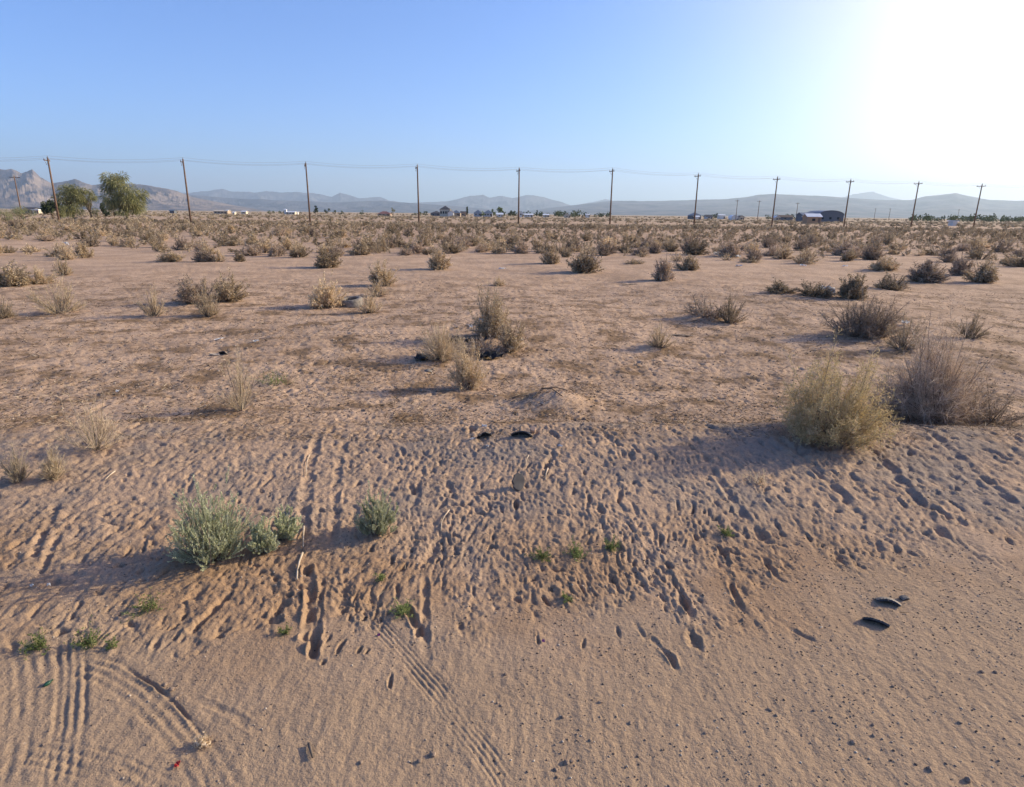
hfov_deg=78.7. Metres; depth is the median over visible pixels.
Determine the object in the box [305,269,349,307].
desert shrub
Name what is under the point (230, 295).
desert shrub
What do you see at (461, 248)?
desert shrub
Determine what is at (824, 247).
desert shrub
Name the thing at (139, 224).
desert shrub
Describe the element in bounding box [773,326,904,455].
desert shrub
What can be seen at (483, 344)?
desert shrub
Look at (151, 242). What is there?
desert shrub
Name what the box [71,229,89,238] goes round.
desert shrub
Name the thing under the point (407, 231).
desert shrub
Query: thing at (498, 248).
desert shrub
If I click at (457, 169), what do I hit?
power line
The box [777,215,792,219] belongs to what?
shed
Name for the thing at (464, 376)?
desert shrub
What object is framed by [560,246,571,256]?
desert shrub
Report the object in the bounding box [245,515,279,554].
sagebrush
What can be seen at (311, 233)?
desert shrub
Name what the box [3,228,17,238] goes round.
desert shrub
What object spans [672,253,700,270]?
desert shrub
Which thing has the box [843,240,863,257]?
desert shrub
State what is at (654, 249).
desert shrub
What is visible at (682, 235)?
desert shrub
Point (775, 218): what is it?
shed
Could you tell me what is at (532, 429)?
earth clod
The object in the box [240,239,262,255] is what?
desert shrub
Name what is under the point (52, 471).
grass tuft
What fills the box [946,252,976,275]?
desert shrub
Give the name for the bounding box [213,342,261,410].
dry shrub
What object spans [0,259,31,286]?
desert shrub
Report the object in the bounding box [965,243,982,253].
desert shrub
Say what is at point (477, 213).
house
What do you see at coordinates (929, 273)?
desert shrub
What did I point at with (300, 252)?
desert shrub
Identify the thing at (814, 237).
desert shrub
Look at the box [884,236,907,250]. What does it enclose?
desert shrub
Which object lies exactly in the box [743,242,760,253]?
desert shrub
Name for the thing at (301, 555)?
stick
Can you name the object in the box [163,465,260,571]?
sagebrush
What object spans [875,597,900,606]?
tyre fragment
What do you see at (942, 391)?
desert shrub
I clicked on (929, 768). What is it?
stone
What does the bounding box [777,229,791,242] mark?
desert shrub
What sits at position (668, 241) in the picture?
desert shrub
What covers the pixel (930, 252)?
desert shrub
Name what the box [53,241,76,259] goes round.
desert shrub
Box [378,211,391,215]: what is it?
long building
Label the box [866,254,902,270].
desert shrub
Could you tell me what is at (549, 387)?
dead branch
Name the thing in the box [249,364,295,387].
green weed
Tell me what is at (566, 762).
stone
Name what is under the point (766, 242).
desert shrub
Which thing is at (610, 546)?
green weed
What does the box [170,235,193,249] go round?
desert shrub
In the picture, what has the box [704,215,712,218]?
house
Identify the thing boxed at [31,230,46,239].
desert shrub
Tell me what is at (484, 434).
tyre fragment
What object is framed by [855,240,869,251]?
desert shrub
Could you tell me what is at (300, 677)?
ground
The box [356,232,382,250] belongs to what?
desert shrub
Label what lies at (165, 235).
desert shrub
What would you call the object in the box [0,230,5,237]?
desert shrub
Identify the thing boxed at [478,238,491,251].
desert shrub
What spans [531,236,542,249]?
desert shrub
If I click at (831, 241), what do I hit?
desert shrub
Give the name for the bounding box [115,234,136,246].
desert shrub
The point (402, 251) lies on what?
desert shrub
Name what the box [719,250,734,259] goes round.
desert shrub
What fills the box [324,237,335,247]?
desert shrub
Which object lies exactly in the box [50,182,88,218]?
pepper tree
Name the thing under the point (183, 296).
desert shrub
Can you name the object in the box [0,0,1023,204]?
sky
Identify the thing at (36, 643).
green weed
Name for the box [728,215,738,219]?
arched shed
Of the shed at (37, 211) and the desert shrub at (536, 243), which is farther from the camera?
the shed at (37, 211)
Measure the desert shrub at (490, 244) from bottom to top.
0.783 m
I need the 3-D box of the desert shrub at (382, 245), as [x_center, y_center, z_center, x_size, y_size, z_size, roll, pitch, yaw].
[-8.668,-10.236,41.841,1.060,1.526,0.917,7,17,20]
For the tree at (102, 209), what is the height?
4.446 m
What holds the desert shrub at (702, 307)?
on the ground
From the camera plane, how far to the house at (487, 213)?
486.44 m
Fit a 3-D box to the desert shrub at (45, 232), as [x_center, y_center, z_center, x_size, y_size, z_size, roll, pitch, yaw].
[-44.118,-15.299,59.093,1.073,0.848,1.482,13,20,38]
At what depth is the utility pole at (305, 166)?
128.85 m
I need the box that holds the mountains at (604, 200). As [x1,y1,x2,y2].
[584,199,609,203]
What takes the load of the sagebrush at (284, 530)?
on the ground
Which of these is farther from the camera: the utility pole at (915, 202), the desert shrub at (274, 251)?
the utility pole at (915, 202)
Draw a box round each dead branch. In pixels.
[512,389,538,398]
[532,387,567,397]
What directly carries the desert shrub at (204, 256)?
on the ground
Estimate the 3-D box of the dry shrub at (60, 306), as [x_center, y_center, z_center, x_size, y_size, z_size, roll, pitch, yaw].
[-11.260,-2.481,15.385,1.381,1.236,1.430,1,16,0]
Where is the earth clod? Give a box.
[530,426,535,432]
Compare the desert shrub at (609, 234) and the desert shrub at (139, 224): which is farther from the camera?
the desert shrub at (139, 224)
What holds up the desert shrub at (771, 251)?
on the ground
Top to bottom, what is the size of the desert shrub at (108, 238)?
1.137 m
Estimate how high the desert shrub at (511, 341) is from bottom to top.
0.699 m
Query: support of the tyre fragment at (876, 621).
on the ground
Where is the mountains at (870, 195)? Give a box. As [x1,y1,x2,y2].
[843,192,899,199]
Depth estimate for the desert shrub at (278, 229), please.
64.90 m
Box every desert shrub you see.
[0,209,14,220]
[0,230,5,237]
[0,241,6,254]
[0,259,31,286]
[0,295,19,318]
[2,246,17,252]
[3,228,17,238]
[7,216,21,227]
[22,243,42,251]
[23,266,60,283]
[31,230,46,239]
[36,227,54,234]
[36,234,56,240]
[42,246,64,256]
[43,240,77,252]
[50,255,73,274]
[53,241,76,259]
[62,222,77,231]
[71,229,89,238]
[75,240,94,257]
[76,235,99,246]
[83,234,100,244]
[87,223,109,235]
[100,224,112,234]
[105,229,124,241]
[107,239,119,245]
[110,226,127,236]
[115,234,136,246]
[117,229,133,237]
[134,220,149,229]
[137,230,159,241]
[146,236,163,246]
[151,237,170,251]
[152,228,168,240]
[154,248,185,261]
[168,273,215,303]
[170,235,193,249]
[187,218,205,230]
[188,239,200,245]
[189,226,203,235]
[190,240,210,251]
[191,250,214,261]
[197,244,220,253]
[209,267,251,301]
[210,247,225,261]
[215,236,231,243]
[217,221,235,232]
[218,238,238,245]
[225,232,245,242]
[232,251,245,261]
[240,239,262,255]
[242,238,256,245]
[245,232,257,241]
[252,237,280,252]
[267,243,284,255]
[269,226,285,235]
[269,245,287,253]
[281,235,299,249]
[288,245,313,257]
[289,240,303,253]
[297,226,309,233]
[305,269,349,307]
[308,228,318,236]
[313,243,342,267]
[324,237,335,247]
[327,227,348,237]
[327,241,344,256]
[333,232,346,245]
[338,237,351,247]
[344,222,353,231]
[345,240,374,254]
[351,238,360,247]
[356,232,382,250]
[367,258,400,285]
[369,241,385,252]
[380,231,390,250]
[380,231,393,238]
[382,237,397,247]
[386,223,399,232]
[387,233,404,246]
[397,245,412,255]
[400,238,411,246]
[402,227,413,235]
[408,238,424,253]
[415,231,433,245]
[416,224,432,236]
[421,245,437,254]
[426,243,452,269]
[434,232,444,239]
[440,235,451,243]
[442,236,458,253]
[443,338,492,391]
[448,239,466,251]
[451,234,472,247]
[456,334,505,354]
[460,232,479,245]
[465,280,512,337]
[474,243,487,251]
[475,234,485,243]
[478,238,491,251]
[482,240,496,249]
[490,239,506,253]
[491,233,505,240]
[493,275,505,285]
[495,319,528,353]
[506,240,518,250]
[508,236,518,246]
[511,237,532,253]
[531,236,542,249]
[532,235,555,250]
[533,247,544,253]
[539,242,561,263]
[541,232,553,237]
[550,236,573,252]
[560,238,578,246]
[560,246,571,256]
[565,236,583,250]
[566,243,603,272]
[569,241,582,251]
[580,232,591,240]
[593,242,612,255]
[596,240,617,253]
[597,235,615,245]
[601,231,618,238]
[617,241,635,252]
[619,232,634,242]
[625,259,647,263]
[628,240,641,247]
[631,246,649,254]
[637,249,649,256]
[638,236,653,247]
[647,240,661,253]
[648,251,676,280]
[659,232,676,248]
[662,238,677,249]
[663,237,679,251]
[669,249,683,261]
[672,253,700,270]
[678,234,704,250]
[680,229,693,239]
[682,238,710,254]
[682,294,730,319]
[714,238,745,257]
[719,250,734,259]
[739,256,761,262]
[741,244,764,259]
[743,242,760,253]
[758,244,782,255]
[759,237,774,247]
[761,233,775,242]
[764,277,801,293]
[770,246,795,258]
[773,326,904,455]
[776,239,789,250]
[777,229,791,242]
[791,249,818,263]
[792,235,812,250]
[795,279,837,298]
[797,247,823,260]
[803,234,817,245]
[804,229,823,238]
[808,233,822,241]
[818,244,829,250]
[818,284,923,340]
[826,238,841,245]
[829,240,861,254]
[834,273,869,299]
[839,248,858,260]
[842,231,853,241]
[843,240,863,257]
[849,236,864,243]
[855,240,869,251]
[858,243,886,259]
[863,369,928,420]
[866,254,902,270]
[867,234,882,246]
[867,239,888,252]
[869,296,1004,425]
[872,271,911,290]
[881,232,894,244]
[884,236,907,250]
[885,247,901,254]
[902,257,953,283]
[908,248,925,255]
[916,248,945,255]
[936,242,951,250]
[936,250,959,262]
[938,246,961,257]
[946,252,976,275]
[954,242,968,250]
[955,374,1023,425]
[961,258,1002,282]
[964,237,981,246]
[964,240,998,259]
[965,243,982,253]
[979,236,993,247]
[986,239,1014,251]
[993,231,1012,240]
[997,253,1015,263]
[999,251,1023,266]
[1008,247,1023,256]
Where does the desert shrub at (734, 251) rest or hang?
on the ground
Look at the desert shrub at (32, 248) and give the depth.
38.10 m
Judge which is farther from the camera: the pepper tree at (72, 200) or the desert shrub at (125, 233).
the pepper tree at (72, 200)
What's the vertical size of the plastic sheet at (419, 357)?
0.063 m
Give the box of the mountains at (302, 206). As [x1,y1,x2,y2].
[185,194,515,213]
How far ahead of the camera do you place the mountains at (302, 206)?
12315.85 m
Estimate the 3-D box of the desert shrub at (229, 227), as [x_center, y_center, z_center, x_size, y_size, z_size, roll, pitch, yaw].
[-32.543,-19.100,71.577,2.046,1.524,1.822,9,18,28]
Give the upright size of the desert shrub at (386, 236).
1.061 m
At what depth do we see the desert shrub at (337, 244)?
49.80 m
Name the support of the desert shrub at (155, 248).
on the ground
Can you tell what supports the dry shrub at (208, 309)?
on the ground
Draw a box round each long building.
[214,210,230,213]
[286,211,296,213]
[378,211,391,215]
[524,213,532,216]
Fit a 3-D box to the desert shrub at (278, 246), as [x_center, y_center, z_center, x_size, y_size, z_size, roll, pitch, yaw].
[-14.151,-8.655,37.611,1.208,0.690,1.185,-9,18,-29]
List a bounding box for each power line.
[15,156,1021,185]
[16,158,1001,186]
[22,159,989,186]
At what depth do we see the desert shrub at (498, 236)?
58.87 m
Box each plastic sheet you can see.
[414,353,428,360]
[455,336,486,343]
[476,350,502,358]
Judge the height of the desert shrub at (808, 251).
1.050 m
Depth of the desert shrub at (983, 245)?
55.38 m
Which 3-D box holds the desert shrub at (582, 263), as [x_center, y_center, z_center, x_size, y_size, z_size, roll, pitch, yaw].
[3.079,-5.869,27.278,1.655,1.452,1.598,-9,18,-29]
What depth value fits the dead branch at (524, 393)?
8.72 m
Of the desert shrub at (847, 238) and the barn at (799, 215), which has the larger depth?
the barn at (799, 215)
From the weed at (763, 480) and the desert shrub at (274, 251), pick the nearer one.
the weed at (763, 480)
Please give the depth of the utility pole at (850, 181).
165.49 m
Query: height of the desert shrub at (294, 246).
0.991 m
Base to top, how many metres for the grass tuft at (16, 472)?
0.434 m
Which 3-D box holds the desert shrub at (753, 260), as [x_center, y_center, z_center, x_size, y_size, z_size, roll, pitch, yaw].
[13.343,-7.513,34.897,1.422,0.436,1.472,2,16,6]
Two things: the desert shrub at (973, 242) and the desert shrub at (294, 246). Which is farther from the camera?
the desert shrub at (973, 242)
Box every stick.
[296,552,303,579]
[302,526,304,546]
[307,742,313,757]
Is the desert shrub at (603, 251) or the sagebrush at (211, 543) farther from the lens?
the desert shrub at (603, 251)
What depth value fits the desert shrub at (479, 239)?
56.59 m
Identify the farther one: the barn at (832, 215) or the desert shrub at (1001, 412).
the barn at (832, 215)
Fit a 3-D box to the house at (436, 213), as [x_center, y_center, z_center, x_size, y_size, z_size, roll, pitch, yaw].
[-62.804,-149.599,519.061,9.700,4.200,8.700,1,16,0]
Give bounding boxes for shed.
[31,209,41,213]
[717,214,724,218]
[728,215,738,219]
[771,216,780,220]
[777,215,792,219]
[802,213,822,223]
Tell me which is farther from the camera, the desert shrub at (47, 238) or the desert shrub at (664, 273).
the desert shrub at (47, 238)
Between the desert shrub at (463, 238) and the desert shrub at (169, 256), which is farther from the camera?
the desert shrub at (463, 238)
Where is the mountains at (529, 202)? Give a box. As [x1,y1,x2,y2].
[180,189,570,211]
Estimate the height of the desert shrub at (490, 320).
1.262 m
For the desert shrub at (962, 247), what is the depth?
50.98 m
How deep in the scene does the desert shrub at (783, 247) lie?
49.02 m
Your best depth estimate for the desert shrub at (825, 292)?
19.41 m
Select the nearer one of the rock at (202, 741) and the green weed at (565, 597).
the rock at (202, 741)
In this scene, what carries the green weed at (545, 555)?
on the ground
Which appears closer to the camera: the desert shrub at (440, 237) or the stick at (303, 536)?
the stick at (303, 536)
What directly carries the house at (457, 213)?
on the ground
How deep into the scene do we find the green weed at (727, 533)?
5.00 m
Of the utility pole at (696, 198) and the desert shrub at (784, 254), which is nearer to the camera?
the desert shrub at (784, 254)
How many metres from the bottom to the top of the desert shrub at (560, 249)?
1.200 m
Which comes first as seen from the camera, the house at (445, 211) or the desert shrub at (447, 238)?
the desert shrub at (447, 238)
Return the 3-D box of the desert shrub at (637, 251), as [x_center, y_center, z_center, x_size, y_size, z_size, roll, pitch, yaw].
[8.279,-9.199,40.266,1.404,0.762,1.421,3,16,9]
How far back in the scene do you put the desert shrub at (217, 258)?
31.19 m
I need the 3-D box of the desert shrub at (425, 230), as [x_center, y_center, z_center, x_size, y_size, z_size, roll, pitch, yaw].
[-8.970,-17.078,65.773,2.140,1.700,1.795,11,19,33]
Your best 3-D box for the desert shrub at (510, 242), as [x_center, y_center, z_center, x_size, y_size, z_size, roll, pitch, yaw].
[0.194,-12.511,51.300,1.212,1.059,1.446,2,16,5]
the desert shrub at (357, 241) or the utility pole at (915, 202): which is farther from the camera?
the utility pole at (915, 202)
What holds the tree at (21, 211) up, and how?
on the ground
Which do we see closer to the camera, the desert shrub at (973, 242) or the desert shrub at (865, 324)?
the desert shrub at (865, 324)
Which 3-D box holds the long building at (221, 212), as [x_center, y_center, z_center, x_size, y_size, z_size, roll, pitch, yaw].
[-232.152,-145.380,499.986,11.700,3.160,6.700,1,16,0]
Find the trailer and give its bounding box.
[947,220,957,225]
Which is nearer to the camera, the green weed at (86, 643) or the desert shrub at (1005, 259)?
the green weed at (86, 643)
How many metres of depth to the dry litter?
8.53 m
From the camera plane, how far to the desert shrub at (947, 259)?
37.52 m
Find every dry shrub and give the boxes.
[26,269,88,314]
[52,385,125,451]
[134,281,168,316]
[188,275,222,316]
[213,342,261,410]
[355,288,381,312]
[366,277,389,296]
[414,314,467,361]
[644,319,676,347]
[714,294,750,322]
[882,311,927,349]
[946,309,994,338]
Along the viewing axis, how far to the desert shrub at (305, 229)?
68.90 m
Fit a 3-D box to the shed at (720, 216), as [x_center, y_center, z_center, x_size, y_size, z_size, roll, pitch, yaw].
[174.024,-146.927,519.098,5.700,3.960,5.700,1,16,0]
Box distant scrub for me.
[0,210,1023,260]
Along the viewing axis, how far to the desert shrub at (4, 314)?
14.76 m
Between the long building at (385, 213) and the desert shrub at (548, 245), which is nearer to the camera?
the desert shrub at (548, 245)
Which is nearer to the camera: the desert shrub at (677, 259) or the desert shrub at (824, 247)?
the desert shrub at (677, 259)
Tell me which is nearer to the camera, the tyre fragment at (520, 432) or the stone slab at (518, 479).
the stone slab at (518, 479)
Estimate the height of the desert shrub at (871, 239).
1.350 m
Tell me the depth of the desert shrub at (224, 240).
49.96 m
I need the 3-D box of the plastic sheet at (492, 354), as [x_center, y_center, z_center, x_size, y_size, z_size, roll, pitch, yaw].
[-0.405,-0.691,11.212,0.444,0.113,0.337,-8,18,-27]
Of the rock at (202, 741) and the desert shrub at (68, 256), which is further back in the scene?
the desert shrub at (68, 256)
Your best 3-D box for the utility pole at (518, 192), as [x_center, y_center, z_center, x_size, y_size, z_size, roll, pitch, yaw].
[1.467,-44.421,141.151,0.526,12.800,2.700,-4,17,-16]
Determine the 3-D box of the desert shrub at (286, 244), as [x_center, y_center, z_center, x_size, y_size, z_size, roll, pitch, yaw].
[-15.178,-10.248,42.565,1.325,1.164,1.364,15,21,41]
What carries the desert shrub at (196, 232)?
on the ground
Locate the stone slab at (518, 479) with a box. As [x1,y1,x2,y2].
[512,472,524,490]
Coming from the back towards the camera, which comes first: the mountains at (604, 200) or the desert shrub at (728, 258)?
the mountains at (604, 200)
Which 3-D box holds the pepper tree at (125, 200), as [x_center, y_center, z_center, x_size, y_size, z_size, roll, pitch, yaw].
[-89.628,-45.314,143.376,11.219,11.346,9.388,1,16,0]
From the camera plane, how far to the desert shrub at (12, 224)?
79.39 m
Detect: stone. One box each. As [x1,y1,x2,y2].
[429,751,435,757]
[564,759,569,764]
[926,766,932,771]
[964,776,970,782]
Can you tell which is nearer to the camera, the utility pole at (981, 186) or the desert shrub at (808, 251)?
the desert shrub at (808, 251)
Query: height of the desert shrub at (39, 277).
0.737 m
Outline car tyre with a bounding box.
[339,296,362,307]
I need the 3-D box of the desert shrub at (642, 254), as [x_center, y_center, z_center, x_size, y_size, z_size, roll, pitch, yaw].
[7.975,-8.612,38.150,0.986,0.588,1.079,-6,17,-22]
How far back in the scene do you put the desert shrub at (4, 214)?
117.75 m
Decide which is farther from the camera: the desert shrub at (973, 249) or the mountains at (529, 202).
the mountains at (529, 202)
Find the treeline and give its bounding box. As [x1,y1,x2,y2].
[267,209,1023,221]
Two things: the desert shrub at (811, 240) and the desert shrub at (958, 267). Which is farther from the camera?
the desert shrub at (811, 240)
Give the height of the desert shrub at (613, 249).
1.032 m
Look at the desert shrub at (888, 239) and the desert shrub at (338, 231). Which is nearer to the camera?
the desert shrub at (888, 239)
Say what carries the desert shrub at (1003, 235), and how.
on the ground
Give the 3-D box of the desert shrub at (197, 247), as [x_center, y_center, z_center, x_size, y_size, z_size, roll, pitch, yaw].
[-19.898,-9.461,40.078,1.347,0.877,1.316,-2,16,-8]
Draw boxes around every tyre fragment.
[477,432,491,437]
[511,431,531,436]
[862,617,889,627]
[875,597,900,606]
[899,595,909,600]
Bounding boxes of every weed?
[17,627,49,659]
[64,614,107,650]
[105,636,118,650]
[120,587,167,622]
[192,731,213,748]
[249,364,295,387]
[277,622,291,636]
[373,573,384,581]
[388,597,416,618]
[524,546,552,562]
[561,591,573,603]
[562,535,590,561]
[603,534,619,551]
[717,525,734,536]
[739,469,774,486]
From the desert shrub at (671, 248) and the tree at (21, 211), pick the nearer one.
the desert shrub at (671, 248)
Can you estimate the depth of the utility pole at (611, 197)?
147.24 m
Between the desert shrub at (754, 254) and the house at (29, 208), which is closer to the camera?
the desert shrub at (754, 254)
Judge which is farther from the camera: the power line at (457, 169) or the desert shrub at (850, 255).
the power line at (457, 169)
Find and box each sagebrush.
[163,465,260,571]
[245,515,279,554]
[267,503,303,540]
[353,480,400,535]
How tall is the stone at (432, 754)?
0.025 m
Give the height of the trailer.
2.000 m
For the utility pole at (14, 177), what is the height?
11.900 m
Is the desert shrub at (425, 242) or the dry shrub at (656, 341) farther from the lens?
the desert shrub at (425, 242)
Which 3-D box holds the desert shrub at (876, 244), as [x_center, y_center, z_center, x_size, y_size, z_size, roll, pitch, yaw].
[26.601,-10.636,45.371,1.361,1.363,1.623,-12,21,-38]
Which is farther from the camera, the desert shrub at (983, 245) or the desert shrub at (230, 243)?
the desert shrub at (983, 245)
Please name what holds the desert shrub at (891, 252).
on the ground
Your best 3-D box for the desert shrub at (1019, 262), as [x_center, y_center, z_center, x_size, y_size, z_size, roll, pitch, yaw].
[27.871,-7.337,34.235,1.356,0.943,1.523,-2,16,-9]
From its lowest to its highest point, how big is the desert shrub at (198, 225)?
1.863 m
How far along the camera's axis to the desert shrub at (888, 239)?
60.50 m
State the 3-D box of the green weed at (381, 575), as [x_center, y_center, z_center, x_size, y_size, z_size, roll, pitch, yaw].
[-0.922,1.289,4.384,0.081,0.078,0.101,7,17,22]
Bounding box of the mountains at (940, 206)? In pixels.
[516,193,1023,218]
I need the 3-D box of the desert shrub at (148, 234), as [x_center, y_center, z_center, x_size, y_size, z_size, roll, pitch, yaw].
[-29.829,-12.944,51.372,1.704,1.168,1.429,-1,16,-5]
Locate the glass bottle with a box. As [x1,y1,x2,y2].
[43,679,52,686]
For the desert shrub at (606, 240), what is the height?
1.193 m
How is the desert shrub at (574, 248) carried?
on the ground
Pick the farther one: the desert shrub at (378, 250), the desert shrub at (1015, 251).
the desert shrub at (1015, 251)
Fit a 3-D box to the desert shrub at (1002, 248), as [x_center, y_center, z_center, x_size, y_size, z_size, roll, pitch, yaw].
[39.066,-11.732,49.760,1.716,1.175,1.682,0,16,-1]
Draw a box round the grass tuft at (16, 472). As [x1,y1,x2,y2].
[0,443,32,483]
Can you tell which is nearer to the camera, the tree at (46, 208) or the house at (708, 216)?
the tree at (46, 208)
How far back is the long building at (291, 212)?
536.21 m
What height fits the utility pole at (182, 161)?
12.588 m
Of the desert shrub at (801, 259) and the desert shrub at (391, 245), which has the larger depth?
the desert shrub at (391, 245)
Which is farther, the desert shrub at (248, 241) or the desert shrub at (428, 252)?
the desert shrub at (248, 241)
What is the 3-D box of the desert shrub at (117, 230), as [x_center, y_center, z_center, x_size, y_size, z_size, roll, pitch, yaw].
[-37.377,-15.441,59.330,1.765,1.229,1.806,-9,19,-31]
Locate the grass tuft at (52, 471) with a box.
[35,441,73,480]
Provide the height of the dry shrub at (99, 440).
0.736 m
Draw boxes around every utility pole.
[9,175,21,214]
[43,156,59,219]
[180,158,191,221]
[304,161,310,222]
[415,164,419,221]
[516,168,519,223]
[609,170,612,224]
[693,173,700,224]
[771,176,779,225]
[843,180,853,226]
[910,183,922,226]
[973,183,985,225]
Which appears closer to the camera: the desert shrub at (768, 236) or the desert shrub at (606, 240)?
the desert shrub at (606, 240)
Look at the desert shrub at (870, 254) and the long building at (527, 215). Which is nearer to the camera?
the desert shrub at (870, 254)
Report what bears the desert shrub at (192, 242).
on the ground
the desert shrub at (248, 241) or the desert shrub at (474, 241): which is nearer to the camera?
the desert shrub at (248, 241)
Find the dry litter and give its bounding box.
[0,282,1023,626]
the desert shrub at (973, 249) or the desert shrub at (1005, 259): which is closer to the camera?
the desert shrub at (1005, 259)
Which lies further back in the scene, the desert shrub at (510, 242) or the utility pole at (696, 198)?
the utility pole at (696, 198)
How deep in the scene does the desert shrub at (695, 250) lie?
41.06 m
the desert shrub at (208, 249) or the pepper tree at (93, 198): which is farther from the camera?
the pepper tree at (93, 198)
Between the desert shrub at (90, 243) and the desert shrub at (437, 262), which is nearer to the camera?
the desert shrub at (437, 262)
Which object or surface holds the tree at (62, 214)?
on the ground
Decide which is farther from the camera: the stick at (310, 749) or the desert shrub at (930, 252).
the desert shrub at (930, 252)
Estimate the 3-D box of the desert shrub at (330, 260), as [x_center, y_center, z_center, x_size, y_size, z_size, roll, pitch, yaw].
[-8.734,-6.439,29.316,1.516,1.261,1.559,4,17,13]
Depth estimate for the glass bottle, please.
3.40 m
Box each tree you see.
[10,205,37,218]
[40,199,59,217]
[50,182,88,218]
[56,205,66,217]
[76,188,98,217]
[97,170,150,218]
[99,203,109,216]
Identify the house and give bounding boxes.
[22,207,39,213]
[430,211,439,215]
[440,206,453,216]
[453,210,460,216]
[474,210,481,216]
[484,210,492,216]
[687,213,701,218]
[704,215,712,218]
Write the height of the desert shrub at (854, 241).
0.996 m
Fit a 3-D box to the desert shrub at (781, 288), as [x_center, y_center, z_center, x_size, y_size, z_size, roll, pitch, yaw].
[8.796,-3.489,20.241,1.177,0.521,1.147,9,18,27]
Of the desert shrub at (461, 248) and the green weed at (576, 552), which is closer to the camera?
the green weed at (576, 552)
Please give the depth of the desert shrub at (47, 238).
49.91 m
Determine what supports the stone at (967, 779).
on the ground
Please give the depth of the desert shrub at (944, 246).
50.33 m
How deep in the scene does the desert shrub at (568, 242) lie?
48.18 m
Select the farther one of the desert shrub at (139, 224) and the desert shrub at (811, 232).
the desert shrub at (139, 224)
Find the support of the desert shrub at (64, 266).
on the ground
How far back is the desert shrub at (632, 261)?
33.06 m
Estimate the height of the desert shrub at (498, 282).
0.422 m
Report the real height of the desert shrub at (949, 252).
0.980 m
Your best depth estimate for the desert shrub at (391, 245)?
46.21 m
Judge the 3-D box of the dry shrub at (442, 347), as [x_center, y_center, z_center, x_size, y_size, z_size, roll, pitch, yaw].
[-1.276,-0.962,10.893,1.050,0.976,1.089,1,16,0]
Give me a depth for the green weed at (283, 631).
3.83 m
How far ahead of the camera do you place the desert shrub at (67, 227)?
71.50 m
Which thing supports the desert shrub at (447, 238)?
on the ground
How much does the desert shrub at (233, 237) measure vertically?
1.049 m
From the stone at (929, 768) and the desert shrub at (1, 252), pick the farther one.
the desert shrub at (1, 252)
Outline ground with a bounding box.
[0,209,1023,786]
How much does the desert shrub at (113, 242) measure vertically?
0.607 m
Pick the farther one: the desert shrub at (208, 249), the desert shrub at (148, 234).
the desert shrub at (148, 234)
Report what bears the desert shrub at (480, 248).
on the ground
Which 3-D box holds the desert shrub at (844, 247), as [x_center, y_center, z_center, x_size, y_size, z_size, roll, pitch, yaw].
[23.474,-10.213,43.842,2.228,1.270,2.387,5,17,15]
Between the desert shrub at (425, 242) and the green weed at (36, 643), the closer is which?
the green weed at (36, 643)
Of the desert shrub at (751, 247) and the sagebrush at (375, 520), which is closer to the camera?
the sagebrush at (375, 520)
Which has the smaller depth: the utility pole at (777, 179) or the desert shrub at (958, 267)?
the desert shrub at (958, 267)
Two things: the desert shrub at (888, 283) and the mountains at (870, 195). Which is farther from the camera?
the mountains at (870, 195)
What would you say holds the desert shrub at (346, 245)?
on the ground
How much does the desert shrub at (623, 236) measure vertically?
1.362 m
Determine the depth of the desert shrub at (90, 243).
44.41 m
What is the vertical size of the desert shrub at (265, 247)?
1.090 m
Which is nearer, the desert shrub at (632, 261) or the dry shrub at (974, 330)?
the dry shrub at (974, 330)
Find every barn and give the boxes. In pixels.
[795,212,814,221]
[809,210,843,221]
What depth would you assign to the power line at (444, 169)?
133.64 m
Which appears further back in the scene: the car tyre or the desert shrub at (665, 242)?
the desert shrub at (665, 242)
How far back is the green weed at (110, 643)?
3.70 m
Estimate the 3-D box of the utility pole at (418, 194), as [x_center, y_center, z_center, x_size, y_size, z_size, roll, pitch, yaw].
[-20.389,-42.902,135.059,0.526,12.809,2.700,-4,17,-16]
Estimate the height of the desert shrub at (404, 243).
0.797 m
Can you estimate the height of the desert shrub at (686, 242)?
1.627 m
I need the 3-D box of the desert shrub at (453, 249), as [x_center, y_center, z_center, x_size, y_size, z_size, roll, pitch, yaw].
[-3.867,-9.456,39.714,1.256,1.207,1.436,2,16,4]
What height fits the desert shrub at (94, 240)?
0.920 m
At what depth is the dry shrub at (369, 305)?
15.96 m
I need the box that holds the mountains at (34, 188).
[0,169,264,210]
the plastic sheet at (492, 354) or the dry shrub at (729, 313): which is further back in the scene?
the dry shrub at (729, 313)
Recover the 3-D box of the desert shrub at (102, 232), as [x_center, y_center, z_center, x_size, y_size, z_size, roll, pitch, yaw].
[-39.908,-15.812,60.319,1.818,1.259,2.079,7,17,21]
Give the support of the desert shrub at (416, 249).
on the ground
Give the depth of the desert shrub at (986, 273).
25.11 m
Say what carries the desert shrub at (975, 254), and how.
on the ground
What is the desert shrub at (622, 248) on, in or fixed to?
on the ground
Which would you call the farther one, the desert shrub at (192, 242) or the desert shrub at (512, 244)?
the desert shrub at (192, 242)
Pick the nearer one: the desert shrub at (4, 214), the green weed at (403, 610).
the green weed at (403, 610)
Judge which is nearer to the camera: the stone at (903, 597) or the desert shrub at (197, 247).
the stone at (903, 597)
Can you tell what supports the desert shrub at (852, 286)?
on the ground

